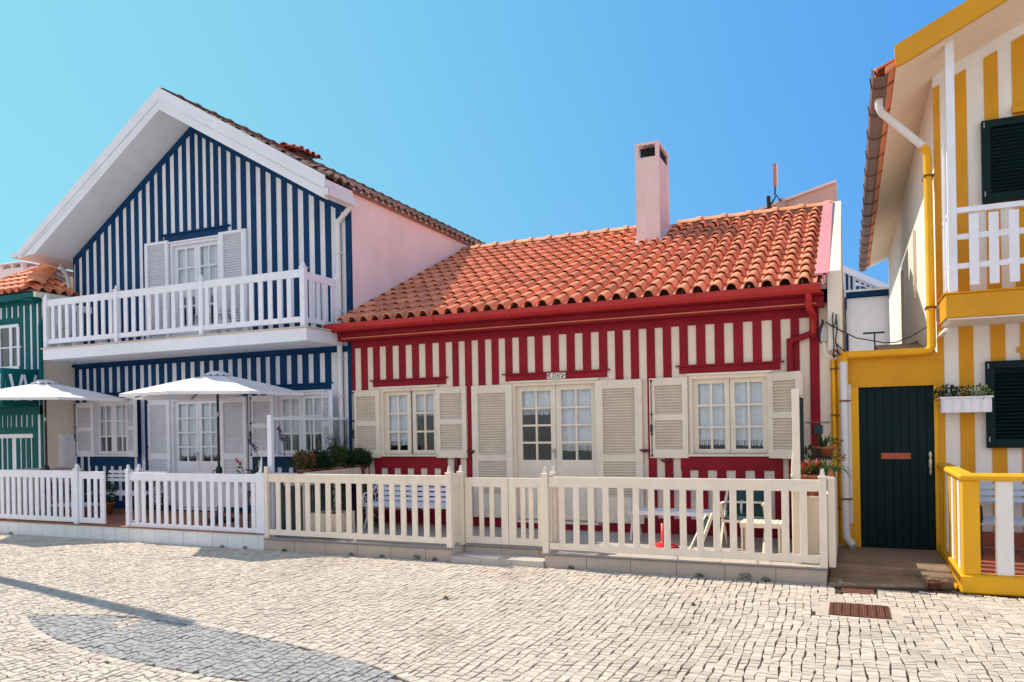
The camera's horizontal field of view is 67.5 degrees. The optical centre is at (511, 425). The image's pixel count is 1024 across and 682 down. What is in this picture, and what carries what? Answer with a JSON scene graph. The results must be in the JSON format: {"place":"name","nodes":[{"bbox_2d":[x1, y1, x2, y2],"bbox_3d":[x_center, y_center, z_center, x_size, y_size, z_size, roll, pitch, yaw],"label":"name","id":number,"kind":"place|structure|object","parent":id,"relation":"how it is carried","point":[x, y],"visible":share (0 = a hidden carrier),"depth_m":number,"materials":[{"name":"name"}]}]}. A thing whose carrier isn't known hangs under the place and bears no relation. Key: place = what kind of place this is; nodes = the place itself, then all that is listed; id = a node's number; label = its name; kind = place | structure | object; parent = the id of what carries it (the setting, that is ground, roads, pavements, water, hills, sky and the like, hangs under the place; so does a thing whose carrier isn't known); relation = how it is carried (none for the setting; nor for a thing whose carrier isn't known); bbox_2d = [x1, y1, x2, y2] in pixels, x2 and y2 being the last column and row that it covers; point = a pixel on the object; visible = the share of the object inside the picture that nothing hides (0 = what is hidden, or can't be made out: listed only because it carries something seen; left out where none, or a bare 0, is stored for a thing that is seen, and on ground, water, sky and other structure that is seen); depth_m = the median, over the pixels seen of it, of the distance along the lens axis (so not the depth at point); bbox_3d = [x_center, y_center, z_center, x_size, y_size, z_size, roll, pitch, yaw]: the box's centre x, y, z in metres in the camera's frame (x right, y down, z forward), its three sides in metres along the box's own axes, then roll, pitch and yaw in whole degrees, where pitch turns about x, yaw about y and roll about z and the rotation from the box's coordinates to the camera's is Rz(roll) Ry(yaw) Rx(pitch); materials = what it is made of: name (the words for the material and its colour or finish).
{"place":"outdoors","nodes":[
{"label":"outdoors","id":0,"kind":"place"},
{"bbox_2d":[0,261,38,277],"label":"pink house","id":1,"kind":"structure","parent":0,"point":[6,269],"depth_m":23.58,"materials":[{"name":"pink paint"}]},
{"bbox_2d":[247,491,250,527],"bbox_3d":[-4.366,1.449,13.185,0.280,0.640,0.280,-1,0,24],"label":"plant stand","id":2,"kind":"object","parent":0,"point":[248,492],"visible":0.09,"depth_m":13.12,"materials":[{"name":"metal"}]},
{"bbox_2d":[248,467,263,482],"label":"potted plant","id":3,"kind":"object","parent":2,"relation":"on","point":[253,471],"visible":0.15,"depth_m":13.20,"materials":[{"name":"green plant"}]},
{"bbox_2d":[234,425,293,473],"bbox_3d":[-4.245,0.465,13.013,1.204,0.922,0.268,-1,0,24],"label":"purple flower plant","id":4,"kind":"object","parent":3,"relation":"in","point":[281,438],"visible":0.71,"depth_m":13.04,"materials":[{"name":"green plant"}]},
{"bbox_2d":[0,0,965,284],"label":"sky","id":5,"kind":"structure","parent":0,"point":[491,120],"materials":[{"name":"blue"}]},
{"bbox_2d":[0,533,1023,681],"bbox_3d":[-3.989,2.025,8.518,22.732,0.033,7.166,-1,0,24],"label":"paving","id":6,"kind":"structure","parent":0,"point":[368,619],"depth_m":7.51,"materials":[{"name":"stone"}]},
{"bbox_2d":[0,264,77,469],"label":"green striped house","id":7,"kind":"structure","parent":6,"relation":"on","point":[22,362],"depth_m":17.07,"materials":[{"name":"teal paint"}]},
{"bbox_2d":[0,324,21,368],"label":"window","id":8,"kind":"structure","parent":7,"relation":"in","point":[10,346],"depth_m":17.19,"materials":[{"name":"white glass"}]},
{"bbox_2d":[0,466,79,513],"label":"divider wall","id":9,"kind":"structure","parent":6,"relation":"on","point":[63,468],"depth_m":16.35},
{"bbox_2d":[0,507,302,549],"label":"blue house terrace","id":10,"kind":"structure","parent":6,"relation":"on","point":[115,528],"depth_m":13.88,"materials":[{"name":"ceramic"}]},
{"bbox_2d":[0,464,81,523],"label":"white picket fence","id":11,"kind":"object","parent":10,"relation":"on","point":[60,475],"visible":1,"depth_m":14.68,"materials":[{"name":"white wood"}]},
{"bbox_2d":[78,471,105,523],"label":"white garden gate","id":12,"kind":"structure","parent":11,"relation":"attached to","point":[90,475],"depth_m":14.10,"materials":[{"name":"white wood"}]},
{"bbox_2d":[45,479,70,513],"bbox_3d":[-9.515,1.489,16.188,0.620,0.744,0.758,-1,0,24],"label":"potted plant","id":13,"kind":"object","parent":10,"relation":"on","point":[58,494],"visible":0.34,"depth_m":16.04,"materials":[{"name":"green plant"}]},
{"bbox_2d":[0,380,127,514],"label":"garden umbrella","id":14,"kind":"object","parent":10,"relation":"on","point":[45,390],"visible":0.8,"depth_m":15.53,"materials":[{"name":"fabric"}]},
{"bbox_2d":[46,502,99,515],"bbox_3d":[-8.839,1.724,15.538,0.950,0.250,0.600,-1,0,24],"label":"table","id":15,"kind":"object","parent":10,"relation":"on","point":[85,504],"visible":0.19,"depth_m":15.47,"materials":[{"name":"metal"}]},
{"bbox_2d":[91,482,118,514],"bbox_3d":[-8.390,1.480,15.781,0.554,0.723,0.538,-1,0,-18],"label":"potted plant","id":16,"kind":"object","parent":10,"relation":"on","point":[110,503],"visible":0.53,"depth_m":15.72,"materials":[{"name":"green plant"}]},
{"bbox_2d":[84,470,168,512],"bbox_3d":[-8.052,1.398,15.972,1.750,0.872,0.686,-1,0,24],"label":"garden bench","id":17,"kind":"object","parent":10,"relation":"on","point":[117,492],"visible":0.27,"depth_m":16.05,"materials":[{"name":"wood"}]},
{"bbox_2d":[124,458,264,548],"bbox_3d":[-5.428,1.301,13.231,3.185,1.494,0.309,-1,0,24],"label":"white picket fence","id":18,"kind":"object","parent":10,"relation":"on","point":[140,478],"visible":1,"depth_m":13.09,"materials":[{"name":"white wood"}]},
{"bbox_2d":[119,371,303,522],"bbox_3d":[-5.438,0.393,14.195,3.172,2.790,3.172,-1,0,24],"label":"garden umbrella","id":19,"kind":"object","parent":10,"relation":"on","point":[217,386],"visible":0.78,"depth_m":13.66,"materials":[{"name":"fabric"}]},
{"bbox_2d":[451,552,544,567],"bbox_3d":[-0.140,1.960,10.901,1.418,0.185,0.415,-1,0,24],"label":"entrance step","id":20,"kind":"object","parent":6,"relation":"on","point":[503,559],"visible":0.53,"depth_m":10.79,"materials":[{"name":"tile"}]},
{"bbox_2d":[264,521,828,584],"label":"red house terrace","id":21,"kind":"structure","parent":6,"relation":"on","point":[772,571],"depth_m":10.78,"materials":[{"name":"tile"}]},
{"bbox_2d":[267,415,346,536],"bbox_3d":[-3.541,0.829,13.516,0.085,1.990,2.120,-1,0,24],"label":"glass windbreak","id":22,"kind":"object","parent":21,"relation":"on","point":[270,435],"visible":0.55,"depth_m":12.96,"materials":[{"name":"grey metal"}]},
{"bbox_2d":[283,467,368,530],"bbox_3d":[-3.237,1.298,13.523,0.420,1.040,1.870,-1,0,24],"label":"picket planter shelf","id":23,"kind":"object","parent":21,"relation":"on","point":[356,470],"visible":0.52,"depth_m":13.31,"materials":[{"name":"white wood"}]},
{"bbox_2d":[292,449,317,473],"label":"potted plant","id":24,"kind":"object","parent":23,"relation":"on","point":[305,461],"visible":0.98,"depth_m":12.81,"materials":[{"name":"green plant"}]},
{"bbox_2d":[308,449,333,471],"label":"potted plant","id":25,"kind":"object","parent":23,"relation":"on","point":[327,462],"visible":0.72,"depth_m":13.18,"materials":[{"name":"green plant"}]},
{"bbox_2d":[319,431,349,469],"bbox_3d":[-3.130,0.526,13.605,0.616,0.861,0.514,-1,0,24],"label":"potted plant","id":26,"kind":"object","parent":23,"relation":"on","point":[337,454],"visible":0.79,"depth_m":13.56,"materials":[{"name":"green plant"}]},
{"bbox_2d":[333,449,357,468],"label":"potted plant","id":27,"kind":"object","parent":23,"relation":"on","point":[350,457],"visible":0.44,"depth_m":13.89,"materials":[{"name":"green plant"}]},
{"bbox_2d":[347,447,374,473],"bbox_3d":[-2.824,0.678,14.160,0.520,0.545,0.515,-1,0,-32],"label":"potted plant","id":28,"kind":"object","parent":23,"relation":"on","point":[366,459],"visible":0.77,"depth_m":14.08,"materials":[{"name":"green plant"}]},
{"bbox_2d":[311,483,354,538],"bbox_3d":[-2.928,1.350,12.476,0.553,0.925,0.500,-1,0,24],"label":"slatted planter","id":29,"kind":"object","parent":21,"relation":"on","point":[333,521],"visible":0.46,"depth_m":12.33,"materials":[{"name":"wood"}]},
{"bbox_2d":[344,508,378,527],"bbox_3d":[-2.692,1.618,13.433,0.905,0.359,0.024,-1,0,24],"label":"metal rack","id":30,"kind":"object","parent":21,"relation":"on","point":[377,526],"visible":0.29,"depth_m":13.30,"materials":[{"name":"black metal"}]},
{"bbox_2d":[264,465,465,547],"bbox_3d":[-2.356,1.216,11.939,3.475,1.173,0.425,-1,0,24],"label":"cream picket fence","id":31,"kind":"object","parent":21,"relation":"on","point":[455,504],"visible":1,"depth_m":11.65,"materials":[{"name":"beige wood"}]},
{"bbox_2d":[465,477,542,546],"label":"cream double gate","id":32,"kind":"structure","parent":31,"relation":"attached to","point":[508,486],"depth_m":11.11,"materials":[{"name":"white wood"}]},
{"bbox_2d":[354,484,377,525],"bbox_3d":[-2.615,1.351,13.824,0.470,0.912,0.457,-1,0,-21],"label":"potted plant","id":33,"kind":"object","parent":21,"relation":"on","point":[364,487],"visible":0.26,"depth_m":13.78,"materials":[{"name":"green plant"}]},
{"bbox_2d":[362,484,445,528],"bbox_3d":[-1.691,1.353,13.173,1.750,0.872,0.686,-1,0,24],"label":"garden bench","id":34,"kind":"object","parent":21,"relation":"on","point":[408,504],"visible":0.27,"depth_m":13.30,"materials":[{"name":"white wood"}]},
{"bbox_2d":[655,523,678,548],"bbox_3d":[2.131,1.552,10.787,0.420,0.340,0.420,-1,0,24],"label":"parasol stand","id":35,"kind":"object","parent":21,"relation":"on","point":[660,544],"visible":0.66,"depth_m":10.74,"materials":[{"name":"red plastic"}]},
{"bbox_2d":[540,466,827,567],"bbox_3d":[2.150,1.135,9.966,3.635,1.173,0.445,-1,0,24],"label":"cream picket fence","id":36,"kind":"object","parent":21,"relation":"on","point":[553,522],"visible":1,"depth_m":9.75,"materials":[{"name":"white wood"}]},
{"bbox_2d":[628,488,743,545],"bbox_3d":[2.608,1.276,11.336,1.700,0.872,0.686,-1,0,24],"label":"garden bench","id":37,"kind":"object","parent":21,"relation":"on","point":[660,511],"visible":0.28,"depth_m":11.36,"materials":[{"name":"white wood"}]},
{"bbox_2d":[689,513,712,548],"bbox_3d":[2.548,1.444,10.261,0.399,0.528,0.149,-1,0,-30],"label":"folded chair","id":38,"kind":"object","parent":21,"relation":"on","point":[707,521],"visible":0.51,"depth_m":10.26,"materials":[{"name":"white wood"}]},
{"bbox_2d":[720,490,764,552],"bbox_3d":[3.213,1.273,10.576,0.610,0.890,0.862,-1,0,24],"label":"folding armchair","id":39,"kind":"object","parent":21,"relation":"on","point":[758,497],"visible":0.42,"depth_m":10.73,"materials":[{"name":"green fabric"}]},
{"bbox_2d":[740,519,781,553],"bbox_3d":[3.256,1.472,9.870,0.560,0.460,0.430,-1,0,24],"label":"slatted side table","id":40,"kind":"object","parent":21,"relation":"on","point":[760,523],"visible":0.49,"depth_m":9.78,"materials":[{"name":"white wood"}]},
{"bbox_2d":[790,451,794,563],"bbox_3d":[3.460,1.008,9.411,0.060,1.380,0.057,-1,0,24],"label":"finial post","id":41,"kind":"object","parent":21,"relation":"on","point":[792,475],"visible":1,"depth_m":9.40,"materials":[{"name":"beige wood"}]},
{"bbox_2d":[791,389,803,563],"bbox_3d":[3.800,0.622,10.094,0.085,2.140,1.570,-1,0,24],"label":"glass windbreak","id":42,"kind":"object","parent":21,"relation":"on","point":[797,426],"visible":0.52,"depth_m":9.38,"materials":[{"name":"metal"}]},
{"bbox_2d":[807,491,828,561],"bbox_3d":[3.884,1.285,9.855,0.368,0.810,0.790,-1,0,24],"label":"masonry pedestal","id":43,"kind":"object","parent":21,"relation":"on","point":[813,524],"visible":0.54,"depth_m":9.50,"materials":[{"name":"beige paint"}]},
{"bbox_2d":[800,458,832,495],"bbox_3d":[3.793,0.642,9.672,0.546,0.480,0.408,-1,0,17],"label":"bromeliad pot","id":44,"kind":"object","parent":43,"relation":"on","point":[810,470],"visible":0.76,"depth_m":9.58,"materials":[{"name":"ceramic"}]},
{"bbox_2d":[803,432,843,483],"bbox_3d":[4.284,0.885,10.605,0.598,1.597,0.549,-1,0,24],"label":"shelf plant","id":45,"kind":"object","parent":21,"relation":"on","point":[822,450],"visible":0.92,"depth_m":10.55,"materials":[{"name":"green plant"}]},
{"bbox_2d":[827,468,837,567],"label":"end wall","id":46,"kind":"structure","parent":21,"relation":"on","point":[833,514],"depth_m":9.11,"materials":[{"name":"beige paint"}]},
{"bbox_2d":[819,448,852,478],"bbox_3d":[3.991,0.496,9.366,0.430,0.436,0.475,-1,0,-6],"label":"spider plant","id":47,"kind":"object","parent":46,"relation":"on","point":[832,472],"visible":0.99,"depth_m":9.39,"materials":[{"name":"green plant"}]},
{"bbox_2d":[737,573,751,580],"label":"weed","id":48,"kind":"object","parent":6,"relation":"on","point":[745,576],"visible":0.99,"depth_m":9.38,"materials":[{"name":"green plant"}]},
{"bbox_2d":[840,586,874,594],"bbox_3d":[3.921,1.880,8.696,0.350,0.019,0.330,-1,0,24],"label":"drain grate","id":49,"kind":"object","parent":6,"relation":"on","point":[857,590],"visible":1,"depth_m":8.68,"materials":[{"name":"metal"}]},
{"bbox_2d":[815,601,904,622],"bbox_3d":[3.527,1.896,7.788,0.800,0.041,0.630,-1,0,24],"label":"drain grate","id":50,"kind":"object","parent":6,"relation":"on","point":[876,612],"visible":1,"depth_m":7.74,"materials":[{"name":"metal"}]},
{"bbox_2d":[828,546,956,588],"bbox_3d":[4.801,1.857,9.797,1.365,0.215,2.325,-1,0,24],"label":"concrete doorstep","id":51,"kind":"object","parent":6,"relation":"on","point":[881,567],"visible":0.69,"depth_m":9.51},
{"bbox_2d":[924,579,943,589],"bbox_3d":[4.820,1.821,8.743,0.200,0.085,0.200,-1,0,24],"label":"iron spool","id":52,"kind":"object","parent":6,"relation":"on","point":[934,584],"visible":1,"depth_m":8.69},
{"bbox_2d":[936,463,1023,596],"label":"yellow balustrade","id":53,"kind":"object","parent":6,"relation":"on","point":[960,550],"visible":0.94,"depth_m":8.42,"materials":[{"name":"paint"}]},
{"bbox_2d":[981,531,1023,575],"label":"yellow house terrace","id":54,"kind":"structure","parent":6,"relation":"on","point":[988,565],"depth_m":9.79,"materials":[{"name":"red tile"}]},
{"bbox_2d":[979,484,1023,555],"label":"garden bench","id":55,"kind":"object","parent":54,"relation":"on","point":[990,520],"visible":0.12,"depth_m":9.92,"materials":[{"name":"white wood"}]},
{"bbox_2d":[843,265,889,350],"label":"distant striped house","id":56,"kind":"structure","parent":0,"point":[866,297],"depth_m":22.89,"materials":[{"name":"white paint"}]},
{"bbox_2d":[854,281,869,289],"bbox_3d":[10.918,-4.252,23.530,0.730,0.390,0.050,-1,0,24],"label":"window","id":57,"kind":"structure","parent":56,"relation":"in","point":[856,285],"depth_m":23.61,"materials":[{"name":"white glass"}]},
{"label":"street","id":58,"kind":"structure","parent":0,"visible":0},
{"bbox_2d":[11,87,485,512],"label":"blue striped house","id":59,"kind":"structure","parent":58,"relation":"on","point":[170,224],"depth_m":15.70,"materials":[{"name":"blue paint"}]},
{"bbox_2d":[55,326,66,346],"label":"balcony plant","id":60,"kind":"object","parent":59,"relation":"on","point":[61,344],"visible":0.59,"depth_m":16.35,"materials":[{"name":"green plant"}]},
{"bbox_2d":[69,331,81,344],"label":"balcony plant","id":61,"kind":"object","parent":59,"relation":"on","point":[75,343],"visible":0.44,"depth_m":16.16,"materials":[{"name":"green plant"}]},
{"bbox_2d":[93,327,107,342],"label":"balcony plant","id":62,"kind":"object","parent":59,"relation":"on","point":[103,341],"visible":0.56,"depth_m":15.84,"materials":[{"name":"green plant"}]},
{"bbox_2d":[91,398,129,455],"bbox_3d":[-8.806,0.051,17.394,1.730,1.285,0.790,-1,0,24],"label":"window","id":63,"kind":"structure","parent":59,"relation":"in","point":[113,413],"depth_m":17.20,"materials":[{"name":"white wood"}]},
{"bbox_2d":[168,235,219,336],"bbox_3d":[-6.495,-2.794,16.366,1.980,2.220,0.770,-1,0,24],"label":"balcony door","id":64,"kind":"structure","parent":59,"relation":"in","point":[198,256],"depth_m":16.17,"materials":[{"name":"white wood"}]},
{"bbox_2d":[171,400,223,510],"bbox_3d":[-6.471,0.581,16.383,2.020,2.390,0.770,-1,0,24],"label":"door","id":65,"kind":"structure","parent":59,"relation":"in","point":[198,433],"depth_m":16.21,"materials":[{"name":"white wood"}]},
{"bbox_2d":[210,314,221,333],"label":"balcony plant","id":66,"kind":"object","parent":59,"relation":"on","point":[215,331],"visible":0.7,"depth_m":14.60,"materials":[{"name":"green plant"}]},
{"bbox_2d":[218,309,229,332],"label":"balcony plant","id":67,"kind":"object","parent":59,"relation":"on","point":[224,330],"visible":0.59,"depth_m":14.50,"materials":[{"name":"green plant"}]},
{"bbox_2d":[227,309,239,331],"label":"balcony plant","id":68,"kind":"object","parent":59,"relation":"on","point":[234,329],"visible":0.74,"depth_m":14.40,"materials":[{"name":"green plant"}]},
{"bbox_2d":[274,389,325,455],"bbox_3d":[-4.010,-0.035,15.284,1.810,1.285,0.790,-1,0,24],"label":"window","id":69,"kind":"structure","parent":59,"relation":"in","point":[309,405],"depth_m":15.15,"materials":[{"name":"white wood"}]},
{"bbox_2d":[323,140,845,545],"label":"red striped house","id":70,"kind":"structure","parent":58,"relation":"on","point":[653,343],"depth_m":12.83,"materials":[{"name":"paint"}]},
{"bbox_2d":[378,385,438,455],"bbox_3d":[-1.741,-0.076,14.285,1.810,1.285,0.790,-1,0,24],"label":"window","id":71,"kind":"structure","parent":70,"relation":"in","point":[408,413],"depth_m":14.16,"materials":[{"name":"white wood"}]},
{"bbox_2d":[510,378,600,524],"bbox_3d":[0.863,0.440,13.155,2.130,2.410,0.770,-1,0,24],"label":"door","id":72,"kind":"structure","parent":70,"relation":"in","point":[562,412],"depth_m":12.91,"materials":[{"name":"white wood"}]},
{"bbox_2d":[687,370,771,455],"bbox_3d":[3.453,-0.170,12.000,1.820,1.285,0.790,-1,0,24],"label":"window","id":73,"kind":"structure","parent":70,"relation":"in","point":[728,411],"depth_m":11.78,"materials":[{"name":"white wood"}]},
{"bbox_2d":[766,163,780,208],"bbox_3d":[5.604,-5.034,16.396,0.301,1.124,0.090,-1,0,24],"label":"roof antenna","id":74,"kind":"object","parent":70,"relation":"attached to","point":[775,178],"visible":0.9,"depth_m":16.37,"materials":[{"name":"metal"}]},
{"bbox_2d":[814,425,822,433],"bbox_3d":[4.468,0.062,11.172,0.120,0.130,0.050,-1,0,24],"label":"switch box","id":75,"kind":"object","parent":70,"relation":"attached to","point":[818,429],"visible":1,"depth_m":11.15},
{"bbox_2d":[821,326,827,341],"bbox_3d":[4.520,-1.321,11.111,0.118,0.216,0.100,-1,0,24],"label":"meter box","id":76,"kind":"object","parent":70,"relation":"attached to","point":[824,334],"visible":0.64,"depth_m":11.06,"materials":[{"name":"white plastic"}]},
{"bbox_2d":[830,359,844,543],"bbox_3d":[4.699,0.386,11.054,0.165,2.660,0.085,-1,0,24],"label":"conduit pair","id":77,"kind":"object","parent":70,"relation":"attached to","point":[835,398],"visible":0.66,"depth_m":11.04,"materials":[{"name":"yellow paint"}]},
{"bbox_2d":[818,312,926,357],"bbox_3d":[5.769,-1.288,11.569,1.231,0.640,2.979,-1,0,41],"label":"cable bundle","id":78,"kind":"object","parent":70,"relation":"attached to","point":[819,335],"visible":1,"depth_m":10.81,"materials":[{"name":"black rubber"}]},
{"bbox_2d":[753,180,845,350],"bbox_3d":[4.644,-1.619,18.117,5.960,6.970,2.170,-1,0,24],"label":"annex","id":79,"kind":"object","parent":58,"relation":"on","point":[823,192],"visible":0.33,"depth_m":16.23,"materials":[{"name":"pink paint"}]},
{"bbox_2d":[846,340,940,551],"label":"yellow gate wall","id":80,"kind":"structure","parent":58,"relation":"on","point":[894,461],"depth_m":10.83,"materials":[{"name":"paint"}]},
{"bbox_2d":[858,385,935,549],"bbox_3d":[5.435,0.555,10.826,0.948,2.375,0.093,-1,0,24],"label":"door","id":81,"kind":"structure","parent":80,"relation":"in","point":[896,423],"depth_m":10.81,"materials":[{"name":"green paint"}]},
{"bbox_2d":[839,0,1023,549],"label":"yellow striped house","id":82,"kind":"structure","parent":58,"relation":"on","point":[942,225],"depth_m":10.38,"materials":[{"name":"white paint"}]},
{"bbox_2d":[931,383,994,412],"bbox_3d":[6.037,-0.368,10.271,0.748,0.399,0.328,-1,0,24],"label":"flower box","id":83,"kind":"object","parent":82,"relation":"attached to","point":[970,402],"visible":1,"depth_m":10.20,"materials":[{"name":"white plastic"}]}
]}

